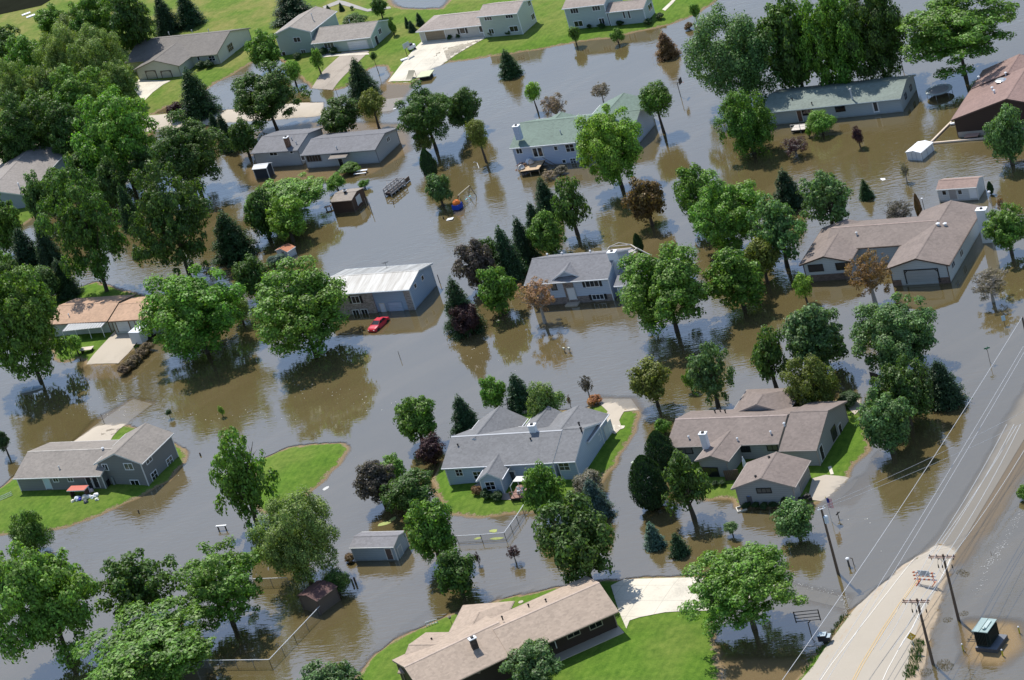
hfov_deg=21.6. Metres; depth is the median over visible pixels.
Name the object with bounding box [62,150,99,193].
broadleaf tree
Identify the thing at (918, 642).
weeds
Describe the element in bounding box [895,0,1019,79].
spreading tree
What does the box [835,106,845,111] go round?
window
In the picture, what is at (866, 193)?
spruce tree
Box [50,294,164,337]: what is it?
house
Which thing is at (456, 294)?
spruce tree
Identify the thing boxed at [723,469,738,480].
wooden fence
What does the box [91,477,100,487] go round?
door
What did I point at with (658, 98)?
young tree
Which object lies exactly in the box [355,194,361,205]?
door
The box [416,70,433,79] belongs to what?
box platform
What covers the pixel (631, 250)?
deck railing
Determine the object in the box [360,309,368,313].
window
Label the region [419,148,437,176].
arborvitae
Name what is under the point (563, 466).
window
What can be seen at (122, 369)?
hedge plant
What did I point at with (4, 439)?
young tree
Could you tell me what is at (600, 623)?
window
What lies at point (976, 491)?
wire
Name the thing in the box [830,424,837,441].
window
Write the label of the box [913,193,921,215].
arborvitae
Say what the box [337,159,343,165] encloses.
door
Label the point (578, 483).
shrub
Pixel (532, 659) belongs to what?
broadleaf tree
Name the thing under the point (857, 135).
young tree
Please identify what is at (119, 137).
broadleaf tree
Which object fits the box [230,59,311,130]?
broadleaf tree
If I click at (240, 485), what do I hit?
open crowned tree
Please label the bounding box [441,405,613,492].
house
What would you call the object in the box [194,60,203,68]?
clipped shrub
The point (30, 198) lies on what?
broadleaf tree
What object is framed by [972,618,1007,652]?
transformer cabinet
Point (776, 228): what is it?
open crowned tree
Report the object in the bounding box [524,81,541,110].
young tree
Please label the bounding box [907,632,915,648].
warning sign
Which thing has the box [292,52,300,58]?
clipped shrub
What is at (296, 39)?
window
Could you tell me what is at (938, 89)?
trampoline
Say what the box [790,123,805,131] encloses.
deck
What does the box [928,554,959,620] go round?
utility pole
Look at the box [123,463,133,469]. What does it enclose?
window
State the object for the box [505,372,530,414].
spruce tree
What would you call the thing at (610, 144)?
broadleaf tree
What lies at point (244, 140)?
broadleaf tree
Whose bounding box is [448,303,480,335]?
broadleaf tree
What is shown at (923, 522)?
wire
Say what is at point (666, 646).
ground
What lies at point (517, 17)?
house
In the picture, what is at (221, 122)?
spruce tree
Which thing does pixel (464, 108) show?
broadleaf tree
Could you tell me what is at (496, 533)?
chain link fence
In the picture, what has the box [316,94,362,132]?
broadleaf tree
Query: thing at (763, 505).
clipped shrub
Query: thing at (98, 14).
broadleaf tree
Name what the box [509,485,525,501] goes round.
deck
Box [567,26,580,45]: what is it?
young tree
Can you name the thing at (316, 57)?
young tree
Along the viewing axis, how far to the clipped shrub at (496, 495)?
371.97 m
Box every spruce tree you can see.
[9,226,40,268]
[32,220,63,266]
[50,257,84,304]
[117,182,144,233]
[131,243,139,259]
[152,0,181,36]
[173,0,209,31]
[178,66,226,124]
[207,210,261,268]
[208,113,219,127]
[217,112,234,153]
[268,0,315,28]
[339,2,344,11]
[345,57,382,100]
[404,17,408,28]
[408,20,416,32]
[415,12,424,26]
[441,275,488,341]
[448,393,479,437]
[492,224,529,282]
[498,49,524,81]
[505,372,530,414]
[511,213,541,264]
[524,201,540,239]
[534,175,557,217]
[583,477,619,518]
[643,521,667,552]
[652,31,680,62]
[668,532,691,560]
[773,168,804,212]
[857,179,875,201]
[925,358,972,413]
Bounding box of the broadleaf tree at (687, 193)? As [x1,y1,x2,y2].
[671,162,718,225]
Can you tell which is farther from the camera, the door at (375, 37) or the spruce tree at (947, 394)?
the door at (375, 37)
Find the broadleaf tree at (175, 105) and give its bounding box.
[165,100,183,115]
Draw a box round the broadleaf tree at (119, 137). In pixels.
[66,84,159,185]
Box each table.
[66,485,89,497]
[79,346,93,353]
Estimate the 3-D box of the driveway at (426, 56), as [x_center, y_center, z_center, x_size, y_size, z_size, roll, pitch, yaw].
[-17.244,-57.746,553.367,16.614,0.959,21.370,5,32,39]
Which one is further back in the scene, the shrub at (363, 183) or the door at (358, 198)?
the shrub at (363, 183)
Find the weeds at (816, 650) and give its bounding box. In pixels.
[801,613,851,673]
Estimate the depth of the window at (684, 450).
366.68 m
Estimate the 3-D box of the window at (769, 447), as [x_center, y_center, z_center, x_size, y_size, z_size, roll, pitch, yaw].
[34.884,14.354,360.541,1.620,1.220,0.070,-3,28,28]
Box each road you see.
[0,97,402,164]
[802,395,1023,679]
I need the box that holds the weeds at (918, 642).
[902,638,924,677]
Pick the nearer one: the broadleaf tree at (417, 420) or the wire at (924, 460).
the wire at (924, 460)
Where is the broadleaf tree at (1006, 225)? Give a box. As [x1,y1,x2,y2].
[981,202,1023,254]
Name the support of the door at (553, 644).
in the house at (476, 641)
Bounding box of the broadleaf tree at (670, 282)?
[615,241,720,337]
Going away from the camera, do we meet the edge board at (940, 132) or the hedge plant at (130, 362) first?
the edge board at (940, 132)
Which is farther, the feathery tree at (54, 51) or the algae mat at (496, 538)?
the feathery tree at (54, 51)
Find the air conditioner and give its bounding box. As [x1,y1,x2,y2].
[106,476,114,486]
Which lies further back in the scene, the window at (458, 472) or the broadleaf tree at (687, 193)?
the broadleaf tree at (687, 193)
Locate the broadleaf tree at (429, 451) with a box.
[415,432,446,465]
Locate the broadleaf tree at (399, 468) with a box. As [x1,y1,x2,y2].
[378,452,406,479]
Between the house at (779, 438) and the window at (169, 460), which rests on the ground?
the house at (779, 438)
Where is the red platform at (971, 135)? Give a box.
[964,133,978,138]
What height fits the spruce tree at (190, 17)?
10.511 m
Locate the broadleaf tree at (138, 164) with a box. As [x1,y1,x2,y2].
[126,146,159,195]
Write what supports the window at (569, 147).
in the house at (551, 139)
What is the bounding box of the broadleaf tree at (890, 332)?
[848,292,939,372]
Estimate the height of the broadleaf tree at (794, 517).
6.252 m
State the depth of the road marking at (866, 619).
319.96 m
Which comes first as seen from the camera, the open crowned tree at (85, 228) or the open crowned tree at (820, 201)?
the open crowned tree at (820, 201)
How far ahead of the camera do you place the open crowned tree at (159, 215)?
475.61 m
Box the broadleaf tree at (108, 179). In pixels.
[91,155,131,207]
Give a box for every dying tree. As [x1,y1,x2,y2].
[474,552,480,564]
[506,545,520,562]
[514,276,555,323]
[540,92,566,117]
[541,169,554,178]
[577,375,593,396]
[590,82,610,102]
[780,135,808,156]
[843,248,891,303]
[880,196,913,218]
[899,162,908,181]
[968,266,1009,302]
[995,195,1004,210]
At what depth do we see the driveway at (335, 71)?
561.81 m
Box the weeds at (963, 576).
[945,570,968,622]
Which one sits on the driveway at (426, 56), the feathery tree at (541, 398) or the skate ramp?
the skate ramp
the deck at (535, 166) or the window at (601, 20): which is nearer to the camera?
the deck at (535, 166)
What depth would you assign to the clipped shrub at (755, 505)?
351.44 m
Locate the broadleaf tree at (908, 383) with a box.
[869,353,934,426]
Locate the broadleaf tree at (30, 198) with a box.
[19,169,43,219]
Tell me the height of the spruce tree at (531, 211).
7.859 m
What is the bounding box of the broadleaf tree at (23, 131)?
[0,89,51,158]
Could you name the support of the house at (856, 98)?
on the ground
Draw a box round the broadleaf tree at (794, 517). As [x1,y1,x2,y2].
[769,497,814,540]
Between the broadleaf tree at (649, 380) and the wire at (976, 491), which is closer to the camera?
the wire at (976, 491)
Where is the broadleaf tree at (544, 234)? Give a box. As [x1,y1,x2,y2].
[525,206,567,254]
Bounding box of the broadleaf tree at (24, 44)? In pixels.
[4,33,44,79]
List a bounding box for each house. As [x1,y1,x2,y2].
[0,146,66,208]
[13,423,178,490]
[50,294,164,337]
[125,28,251,79]
[250,127,400,168]
[274,6,390,55]
[330,261,436,314]
[392,576,623,679]
[415,0,536,41]
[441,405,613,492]
[509,93,654,166]
[524,249,678,306]
[562,0,654,27]
[669,388,848,505]
[764,74,916,124]
[799,200,992,285]
[950,54,1023,136]
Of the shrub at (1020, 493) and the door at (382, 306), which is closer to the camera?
the shrub at (1020, 493)
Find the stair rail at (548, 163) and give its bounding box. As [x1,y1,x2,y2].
[537,157,556,167]
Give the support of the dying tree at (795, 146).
on the water
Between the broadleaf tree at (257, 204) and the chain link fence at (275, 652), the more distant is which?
the broadleaf tree at (257, 204)
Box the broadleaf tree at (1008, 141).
[982,102,1023,164]
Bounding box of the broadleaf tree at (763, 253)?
[741,235,782,282]
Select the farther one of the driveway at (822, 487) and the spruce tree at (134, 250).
the spruce tree at (134, 250)
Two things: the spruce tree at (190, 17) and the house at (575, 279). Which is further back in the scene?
the spruce tree at (190, 17)
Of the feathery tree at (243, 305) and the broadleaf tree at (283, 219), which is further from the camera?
the broadleaf tree at (283, 219)
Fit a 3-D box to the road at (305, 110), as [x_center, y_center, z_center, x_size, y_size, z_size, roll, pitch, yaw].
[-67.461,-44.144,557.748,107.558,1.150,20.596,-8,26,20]
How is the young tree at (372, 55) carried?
on the ground
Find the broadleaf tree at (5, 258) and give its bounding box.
[0,250,12,273]
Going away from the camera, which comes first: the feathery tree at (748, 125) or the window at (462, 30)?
the feathery tree at (748, 125)
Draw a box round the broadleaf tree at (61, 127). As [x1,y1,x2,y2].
[37,100,86,156]
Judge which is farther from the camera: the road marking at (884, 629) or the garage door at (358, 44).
the garage door at (358, 44)
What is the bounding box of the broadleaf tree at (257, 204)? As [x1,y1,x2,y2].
[243,184,274,240]
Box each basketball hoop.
[402,41,409,54]
[677,77,683,96]
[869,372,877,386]
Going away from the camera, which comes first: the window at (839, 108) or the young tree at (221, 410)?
the young tree at (221, 410)
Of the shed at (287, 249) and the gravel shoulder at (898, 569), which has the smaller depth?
the gravel shoulder at (898, 569)
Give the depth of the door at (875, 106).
459.92 m
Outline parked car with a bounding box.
[368,317,389,331]
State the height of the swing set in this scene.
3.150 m
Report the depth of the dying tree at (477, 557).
358.19 m
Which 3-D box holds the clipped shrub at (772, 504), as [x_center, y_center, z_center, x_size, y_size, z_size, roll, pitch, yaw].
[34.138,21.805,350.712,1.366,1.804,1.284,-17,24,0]
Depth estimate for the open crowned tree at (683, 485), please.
350.69 m
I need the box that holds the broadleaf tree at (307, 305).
[248,253,350,357]
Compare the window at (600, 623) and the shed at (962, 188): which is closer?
the window at (600, 623)
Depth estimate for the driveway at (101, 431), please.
430.74 m
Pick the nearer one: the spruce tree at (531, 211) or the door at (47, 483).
the door at (47, 483)
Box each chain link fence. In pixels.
[204,593,340,667]
[253,577,289,585]
[456,506,526,542]
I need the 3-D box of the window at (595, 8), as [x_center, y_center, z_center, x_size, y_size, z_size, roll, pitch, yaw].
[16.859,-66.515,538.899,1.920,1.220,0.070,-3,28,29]
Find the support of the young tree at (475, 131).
on the water
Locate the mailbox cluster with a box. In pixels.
[817,632,831,643]
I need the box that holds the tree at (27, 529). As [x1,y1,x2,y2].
[6,508,55,554]
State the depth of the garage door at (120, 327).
463.98 m
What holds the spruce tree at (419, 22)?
on the ground
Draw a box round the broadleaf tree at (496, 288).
[475,264,519,317]
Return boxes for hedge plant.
[116,363,130,374]
[122,358,136,367]
[128,353,142,361]
[135,345,148,356]
[140,342,154,350]
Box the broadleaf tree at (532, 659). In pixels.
[498,637,564,679]
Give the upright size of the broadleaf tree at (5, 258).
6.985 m
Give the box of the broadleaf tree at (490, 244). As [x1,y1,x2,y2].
[479,236,498,265]
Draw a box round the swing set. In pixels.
[451,185,476,209]
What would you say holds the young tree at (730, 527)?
in the water
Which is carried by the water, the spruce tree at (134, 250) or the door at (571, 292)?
the spruce tree at (134, 250)
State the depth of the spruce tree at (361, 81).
541.55 m
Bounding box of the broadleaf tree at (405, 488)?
[378,467,437,512]
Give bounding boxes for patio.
[474,482,510,499]
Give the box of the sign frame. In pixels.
[793,609,820,630]
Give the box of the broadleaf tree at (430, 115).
[393,78,452,149]
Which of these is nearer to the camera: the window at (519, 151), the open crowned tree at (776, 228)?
the open crowned tree at (776, 228)
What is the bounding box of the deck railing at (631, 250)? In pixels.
[607,242,648,256]
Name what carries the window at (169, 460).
in the house at (146, 454)
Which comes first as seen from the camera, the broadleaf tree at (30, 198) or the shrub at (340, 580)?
the shrub at (340, 580)
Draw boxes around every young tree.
[0,430,10,455]
[67,335,81,354]
[165,409,171,417]
[217,405,224,416]
[280,59,300,85]
[309,47,323,73]
[358,87,386,128]
[369,52,378,71]
[464,119,488,162]
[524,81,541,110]
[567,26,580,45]
[638,79,674,132]
[688,3,699,20]
[723,521,738,535]
[791,271,812,303]
[851,125,863,147]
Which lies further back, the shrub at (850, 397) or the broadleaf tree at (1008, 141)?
the broadleaf tree at (1008, 141)
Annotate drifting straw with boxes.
[787,511,1022,612]
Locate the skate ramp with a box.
[403,70,415,82]
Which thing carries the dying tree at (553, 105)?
on the water
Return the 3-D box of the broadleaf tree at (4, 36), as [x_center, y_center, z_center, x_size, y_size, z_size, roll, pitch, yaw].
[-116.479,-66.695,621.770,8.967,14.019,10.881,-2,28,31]
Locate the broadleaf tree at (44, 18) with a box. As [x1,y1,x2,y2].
[33,2,68,35]
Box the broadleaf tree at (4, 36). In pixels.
[0,24,22,76]
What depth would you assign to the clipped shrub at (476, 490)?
375.16 m
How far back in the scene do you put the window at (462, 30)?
557.15 m
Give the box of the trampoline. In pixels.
[925,84,951,99]
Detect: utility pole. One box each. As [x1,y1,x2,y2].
[818,506,839,574]
[902,598,934,664]
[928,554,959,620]
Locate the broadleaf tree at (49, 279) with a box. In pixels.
[28,264,63,297]
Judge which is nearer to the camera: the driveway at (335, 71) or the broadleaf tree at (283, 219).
the broadleaf tree at (283, 219)
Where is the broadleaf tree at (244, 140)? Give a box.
[228,115,259,157]
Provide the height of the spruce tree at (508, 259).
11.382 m
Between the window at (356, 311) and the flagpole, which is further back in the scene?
the window at (356, 311)
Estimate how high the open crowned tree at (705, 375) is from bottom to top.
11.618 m
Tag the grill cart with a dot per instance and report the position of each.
(411, 46)
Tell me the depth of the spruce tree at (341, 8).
598.31 m
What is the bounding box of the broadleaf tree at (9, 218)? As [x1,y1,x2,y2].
[0,193,22,252]
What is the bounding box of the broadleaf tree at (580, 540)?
[531,490,618,583]
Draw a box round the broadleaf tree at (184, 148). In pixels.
[146,109,232,196]
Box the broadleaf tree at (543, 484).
[520,458,566,518]
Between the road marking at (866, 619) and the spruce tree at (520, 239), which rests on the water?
the spruce tree at (520, 239)
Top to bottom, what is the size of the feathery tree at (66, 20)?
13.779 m
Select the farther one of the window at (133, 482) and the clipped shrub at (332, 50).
the clipped shrub at (332, 50)
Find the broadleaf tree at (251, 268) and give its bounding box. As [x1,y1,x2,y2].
[231,251,273,299]
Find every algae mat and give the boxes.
[378,521,391,525]
[490,537,503,539]
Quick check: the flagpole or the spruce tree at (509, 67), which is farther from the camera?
the spruce tree at (509, 67)
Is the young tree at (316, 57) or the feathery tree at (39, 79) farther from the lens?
the feathery tree at (39, 79)
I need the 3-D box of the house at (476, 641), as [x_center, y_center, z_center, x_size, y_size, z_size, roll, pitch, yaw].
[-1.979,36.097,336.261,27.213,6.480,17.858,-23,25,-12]
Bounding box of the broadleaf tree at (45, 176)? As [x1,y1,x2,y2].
[33,165,75,218]
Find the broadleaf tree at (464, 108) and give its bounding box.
[445,86,481,128]
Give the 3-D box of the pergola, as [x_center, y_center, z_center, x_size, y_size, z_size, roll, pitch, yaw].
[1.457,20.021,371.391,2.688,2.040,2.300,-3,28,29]
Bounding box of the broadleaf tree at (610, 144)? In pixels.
[573,103,643,188]
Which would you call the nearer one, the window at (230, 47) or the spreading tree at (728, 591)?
the spreading tree at (728, 591)
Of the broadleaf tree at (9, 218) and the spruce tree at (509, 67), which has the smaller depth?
the broadleaf tree at (9, 218)
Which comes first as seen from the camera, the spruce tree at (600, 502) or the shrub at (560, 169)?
the spruce tree at (600, 502)
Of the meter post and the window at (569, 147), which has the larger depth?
the window at (569, 147)
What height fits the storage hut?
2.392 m
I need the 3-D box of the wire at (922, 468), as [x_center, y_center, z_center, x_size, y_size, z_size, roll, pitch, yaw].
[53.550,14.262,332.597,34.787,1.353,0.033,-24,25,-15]
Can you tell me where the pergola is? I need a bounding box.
[510,476,525,494]
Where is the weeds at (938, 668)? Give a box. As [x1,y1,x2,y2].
[918,659,953,676]
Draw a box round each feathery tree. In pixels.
[0,57,32,112]
[20,62,63,100]
[31,21,80,80]
[53,6,80,46]
[66,21,129,84]
[99,59,138,98]
[230,297,251,323]
[245,485,340,586]
[526,381,566,417]
[680,0,786,105]
[713,87,777,158]
[778,352,842,406]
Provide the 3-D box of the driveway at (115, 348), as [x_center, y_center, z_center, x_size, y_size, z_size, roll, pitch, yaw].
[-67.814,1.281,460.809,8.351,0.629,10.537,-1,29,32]
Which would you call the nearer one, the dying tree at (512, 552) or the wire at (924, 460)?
the wire at (924, 460)
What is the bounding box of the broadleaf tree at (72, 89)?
[47,63,110,122]
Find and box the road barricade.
[912,570,936,586]
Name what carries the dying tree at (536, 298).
on the water
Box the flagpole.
[825,497,833,521]
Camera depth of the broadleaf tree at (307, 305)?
431.24 m
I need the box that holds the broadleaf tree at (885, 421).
[854,385,918,453]
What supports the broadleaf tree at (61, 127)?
on the ground
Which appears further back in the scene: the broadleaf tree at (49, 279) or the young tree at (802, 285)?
the broadleaf tree at (49, 279)
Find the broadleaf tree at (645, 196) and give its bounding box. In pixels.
[620,176,666,225]
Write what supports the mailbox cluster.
on the ground
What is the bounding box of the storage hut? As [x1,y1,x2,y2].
[905,140,933,160]
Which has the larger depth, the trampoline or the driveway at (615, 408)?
the trampoline
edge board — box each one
[931,121,952,141]
[933,137,984,143]
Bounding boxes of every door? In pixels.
[42,479,52,488]
[85,477,94,487]
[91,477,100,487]
[115,321,131,331]
[145,70,157,78]
[160,70,172,77]
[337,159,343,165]
[347,39,368,50]
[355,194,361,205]
[374,35,378,44]
[379,303,386,311]
[384,548,394,559]
[387,301,403,310]
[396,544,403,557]
[424,30,446,40]
[478,23,482,32]
[509,470,516,480]
[531,147,544,157]
[548,641,556,651]
[566,287,577,300]
[603,419,613,439]
[796,110,803,121]
[799,467,810,493]
[818,443,824,461]
[838,422,842,433]
[872,102,879,112]
[903,268,940,283]
[947,190,957,198]
[968,188,978,198]
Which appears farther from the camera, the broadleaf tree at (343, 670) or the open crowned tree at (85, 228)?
the open crowned tree at (85, 228)
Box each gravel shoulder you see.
[817,551,926,673]
[906,563,952,679]
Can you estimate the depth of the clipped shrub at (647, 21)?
533.48 m
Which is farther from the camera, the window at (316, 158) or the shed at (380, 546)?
the window at (316, 158)
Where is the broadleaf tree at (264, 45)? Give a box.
[244,28,281,71]
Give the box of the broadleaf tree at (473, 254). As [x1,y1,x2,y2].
[451,237,497,289]
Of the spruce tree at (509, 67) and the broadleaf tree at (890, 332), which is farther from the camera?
the spruce tree at (509, 67)
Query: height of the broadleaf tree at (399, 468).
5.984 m
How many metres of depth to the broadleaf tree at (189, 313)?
441.78 m
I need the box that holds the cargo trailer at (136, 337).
[128,320,156,346]
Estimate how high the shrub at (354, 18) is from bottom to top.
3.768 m
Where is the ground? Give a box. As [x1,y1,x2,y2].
[0,0,1023,679]
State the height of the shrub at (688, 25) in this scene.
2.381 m
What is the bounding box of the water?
[0,0,1023,679]
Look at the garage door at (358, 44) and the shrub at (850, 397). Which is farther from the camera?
the garage door at (358, 44)
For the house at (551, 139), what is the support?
on the ground
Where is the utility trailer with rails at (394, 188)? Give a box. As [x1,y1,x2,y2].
[382,176,409,196]
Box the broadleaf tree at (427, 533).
[403,497,456,564]
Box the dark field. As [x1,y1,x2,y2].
[0,0,48,13]
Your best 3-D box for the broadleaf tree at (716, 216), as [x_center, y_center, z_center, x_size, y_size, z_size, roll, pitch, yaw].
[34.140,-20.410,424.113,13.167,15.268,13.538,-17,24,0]
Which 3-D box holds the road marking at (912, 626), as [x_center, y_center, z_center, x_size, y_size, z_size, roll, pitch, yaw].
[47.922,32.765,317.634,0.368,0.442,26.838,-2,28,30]
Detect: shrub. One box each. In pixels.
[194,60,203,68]
[204,59,213,67]
[266,253,286,264]
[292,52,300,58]
[319,47,327,54]
[323,567,352,593]
[326,172,345,191]
[329,47,337,53]
[337,160,360,174]
[342,12,367,23]
[344,552,353,562]
[358,179,368,187]
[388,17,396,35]
[471,486,481,494]
[480,487,491,498]
[488,490,502,500]
[554,165,567,174]
[571,469,604,494]
[587,394,602,405]
[596,23,604,27]
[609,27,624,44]
[615,20,623,25]
[643,17,651,24]
[653,418,671,434]
[655,12,663,18]
[681,369,694,391]
[684,22,691,29]
[718,480,725,485]
[741,501,750,508]
[751,502,759,508]
[759,502,767,509]
[768,501,777,507]
[805,109,837,134]
[805,128,811,136]
[837,389,861,407]
[1016,484,1023,499]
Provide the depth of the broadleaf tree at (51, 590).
359.25 m
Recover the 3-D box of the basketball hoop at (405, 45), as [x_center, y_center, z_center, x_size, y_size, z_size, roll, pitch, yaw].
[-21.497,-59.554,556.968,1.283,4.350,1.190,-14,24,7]
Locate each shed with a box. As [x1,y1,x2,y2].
[252,162,274,179]
[275,243,296,258]
[297,580,340,614]
[330,187,371,213]
[349,531,409,561]
[936,176,985,201]
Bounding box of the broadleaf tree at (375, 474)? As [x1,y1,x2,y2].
[352,458,396,504]
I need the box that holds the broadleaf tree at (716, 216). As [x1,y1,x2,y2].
[687,168,764,250]
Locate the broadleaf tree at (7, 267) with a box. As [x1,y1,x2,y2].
[0,259,20,282]
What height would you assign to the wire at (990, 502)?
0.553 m
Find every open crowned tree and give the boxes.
[32,152,130,291]
[99,547,180,625]
[124,159,213,276]
[172,535,264,632]
[208,426,280,531]
[413,128,434,153]
[550,176,592,235]
[661,448,713,518]
[686,340,735,408]
[745,193,807,267]
[749,324,789,387]
[795,169,853,224]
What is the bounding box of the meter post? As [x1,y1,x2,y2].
[845,557,853,566]
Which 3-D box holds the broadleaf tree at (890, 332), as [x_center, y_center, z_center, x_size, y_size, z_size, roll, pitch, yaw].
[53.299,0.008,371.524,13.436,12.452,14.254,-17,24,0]
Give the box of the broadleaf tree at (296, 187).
[243,172,327,227]
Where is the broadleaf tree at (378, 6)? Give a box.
[370,0,387,18]
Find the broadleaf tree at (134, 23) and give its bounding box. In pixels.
[106,0,155,54]
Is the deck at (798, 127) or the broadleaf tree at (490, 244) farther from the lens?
the deck at (798, 127)
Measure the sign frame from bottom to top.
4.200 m
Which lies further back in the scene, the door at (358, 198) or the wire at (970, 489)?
the door at (358, 198)
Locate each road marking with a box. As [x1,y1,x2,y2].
[821,558,914,678]
[852,582,913,679]
[855,577,919,679]
[882,558,950,679]
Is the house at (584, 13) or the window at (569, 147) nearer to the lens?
the window at (569, 147)
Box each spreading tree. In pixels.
[66,595,216,679]
[677,540,808,636]
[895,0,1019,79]
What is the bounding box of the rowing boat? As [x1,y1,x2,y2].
[21,385,42,392]
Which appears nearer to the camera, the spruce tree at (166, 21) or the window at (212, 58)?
the window at (212, 58)
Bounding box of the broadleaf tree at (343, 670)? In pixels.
[297,657,363,679]
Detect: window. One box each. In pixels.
[101,464,109,470]
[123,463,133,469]
[129,480,139,484]
[146,456,152,464]
[150,469,158,480]
[166,455,173,465]
[208,55,215,60]
[227,42,233,52]
[293,37,300,42]
[305,155,321,161]
[323,42,334,48]
[350,296,360,303]
[352,309,359,314]
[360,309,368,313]
[454,469,463,476]
[459,28,465,33]
[472,471,480,479]
[484,17,492,20]
[484,481,496,490]
[488,28,494,33]
[509,25,518,31]
[515,148,522,153]
[551,284,557,290]
[558,463,570,470]
[564,144,575,152]
[567,630,580,639]
[569,158,576,162]
[570,8,578,13]
[573,20,583,26]
[585,281,599,287]
[589,620,602,630]
[591,294,604,299]
[592,6,600,10]
[598,18,605,23]
[647,2,652,11]
[677,448,693,453]
[702,467,719,476]
[740,446,750,452]
[756,488,771,493]
[766,445,778,450]
[801,109,812,115]
[807,264,823,271]
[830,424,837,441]
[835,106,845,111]
[835,262,849,269]
[959,248,963,257]
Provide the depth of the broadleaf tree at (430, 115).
499.27 m
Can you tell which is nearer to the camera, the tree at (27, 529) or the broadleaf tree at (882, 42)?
the tree at (27, 529)
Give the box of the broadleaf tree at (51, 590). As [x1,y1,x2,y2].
[0,537,109,671]
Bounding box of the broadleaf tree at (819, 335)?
[781,300,849,370]
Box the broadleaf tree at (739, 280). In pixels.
[701,247,766,310]
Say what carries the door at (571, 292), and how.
in the house at (575, 279)
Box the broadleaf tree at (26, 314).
[0,263,77,382]
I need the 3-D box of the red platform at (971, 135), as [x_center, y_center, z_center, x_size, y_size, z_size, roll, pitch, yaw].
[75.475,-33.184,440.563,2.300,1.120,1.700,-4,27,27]
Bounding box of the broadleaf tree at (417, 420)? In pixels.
[393,395,436,444]
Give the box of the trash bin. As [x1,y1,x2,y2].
[746,496,752,505]
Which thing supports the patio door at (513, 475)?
in the house at (498, 448)
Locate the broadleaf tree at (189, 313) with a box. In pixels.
[134,263,247,362]
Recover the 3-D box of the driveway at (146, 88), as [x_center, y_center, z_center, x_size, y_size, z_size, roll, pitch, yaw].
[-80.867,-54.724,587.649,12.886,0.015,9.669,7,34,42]
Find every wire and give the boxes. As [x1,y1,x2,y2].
[782,318,1021,679]
[820,346,1023,677]
[823,411,1023,505]
[825,427,1013,507]
[827,353,1023,679]
[930,424,1006,552]
[931,426,1016,553]
[936,425,1013,553]
[947,424,1020,553]
[955,451,1023,551]
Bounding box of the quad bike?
[798,493,812,501]
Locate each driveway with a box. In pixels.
[75,421,127,440]
[87,331,134,363]
[134,80,168,99]
[312,50,368,89]
[388,36,483,81]
[599,399,638,433]
[611,577,773,627]
[809,475,848,500]
[848,399,862,414]
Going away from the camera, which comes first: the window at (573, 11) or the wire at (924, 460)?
the wire at (924, 460)
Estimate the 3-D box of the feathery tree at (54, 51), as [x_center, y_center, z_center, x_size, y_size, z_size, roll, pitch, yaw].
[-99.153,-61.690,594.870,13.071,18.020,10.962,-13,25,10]
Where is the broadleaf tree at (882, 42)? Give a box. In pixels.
[841,0,909,80]
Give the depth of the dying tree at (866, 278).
392.68 m
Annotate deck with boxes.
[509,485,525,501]
[520,160,544,175]
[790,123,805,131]
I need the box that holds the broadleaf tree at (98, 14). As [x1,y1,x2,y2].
[68,0,123,52]
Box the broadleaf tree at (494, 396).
[478,375,506,408]
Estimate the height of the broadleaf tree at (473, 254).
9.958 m
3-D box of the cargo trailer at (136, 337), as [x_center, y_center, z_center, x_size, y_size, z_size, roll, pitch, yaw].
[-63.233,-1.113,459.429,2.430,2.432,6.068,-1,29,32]
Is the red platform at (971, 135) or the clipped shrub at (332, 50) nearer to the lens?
the red platform at (971, 135)
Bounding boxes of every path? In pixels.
[322,53,368,56]
[323,0,390,10]
[662,0,674,9]
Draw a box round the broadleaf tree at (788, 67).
[754,0,827,88]
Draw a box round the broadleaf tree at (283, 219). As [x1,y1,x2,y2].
[265,195,307,241]
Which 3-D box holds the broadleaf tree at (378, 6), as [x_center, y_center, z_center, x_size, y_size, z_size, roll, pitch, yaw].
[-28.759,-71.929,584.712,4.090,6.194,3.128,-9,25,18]
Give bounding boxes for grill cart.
[407,42,415,50]
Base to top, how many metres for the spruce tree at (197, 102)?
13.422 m
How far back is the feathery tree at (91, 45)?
585.87 m
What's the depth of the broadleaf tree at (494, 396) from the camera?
396.10 m
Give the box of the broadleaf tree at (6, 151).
[0,128,22,163]
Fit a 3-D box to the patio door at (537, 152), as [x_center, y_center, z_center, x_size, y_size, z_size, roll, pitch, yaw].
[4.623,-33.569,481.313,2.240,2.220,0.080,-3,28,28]
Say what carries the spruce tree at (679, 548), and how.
on the water
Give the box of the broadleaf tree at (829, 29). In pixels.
[792,0,865,85]
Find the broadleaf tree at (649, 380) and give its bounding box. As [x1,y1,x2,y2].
[625,354,672,406]
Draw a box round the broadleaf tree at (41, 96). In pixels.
[14,88,53,130]
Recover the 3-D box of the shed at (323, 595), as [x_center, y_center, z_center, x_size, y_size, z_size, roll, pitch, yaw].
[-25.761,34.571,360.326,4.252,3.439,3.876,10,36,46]
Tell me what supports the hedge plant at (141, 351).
on the ground
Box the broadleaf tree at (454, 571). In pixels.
[433,545,476,597]
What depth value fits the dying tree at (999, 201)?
410.79 m
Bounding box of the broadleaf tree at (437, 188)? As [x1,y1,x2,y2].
[425,173,453,206]
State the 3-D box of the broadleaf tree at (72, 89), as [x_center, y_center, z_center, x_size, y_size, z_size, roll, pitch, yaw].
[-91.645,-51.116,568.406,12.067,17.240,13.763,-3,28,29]
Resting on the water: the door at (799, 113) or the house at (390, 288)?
the house at (390, 288)
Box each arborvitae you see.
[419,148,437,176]
[628,454,669,510]
[633,233,643,253]
[644,430,675,469]
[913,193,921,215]
[986,181,993,193]

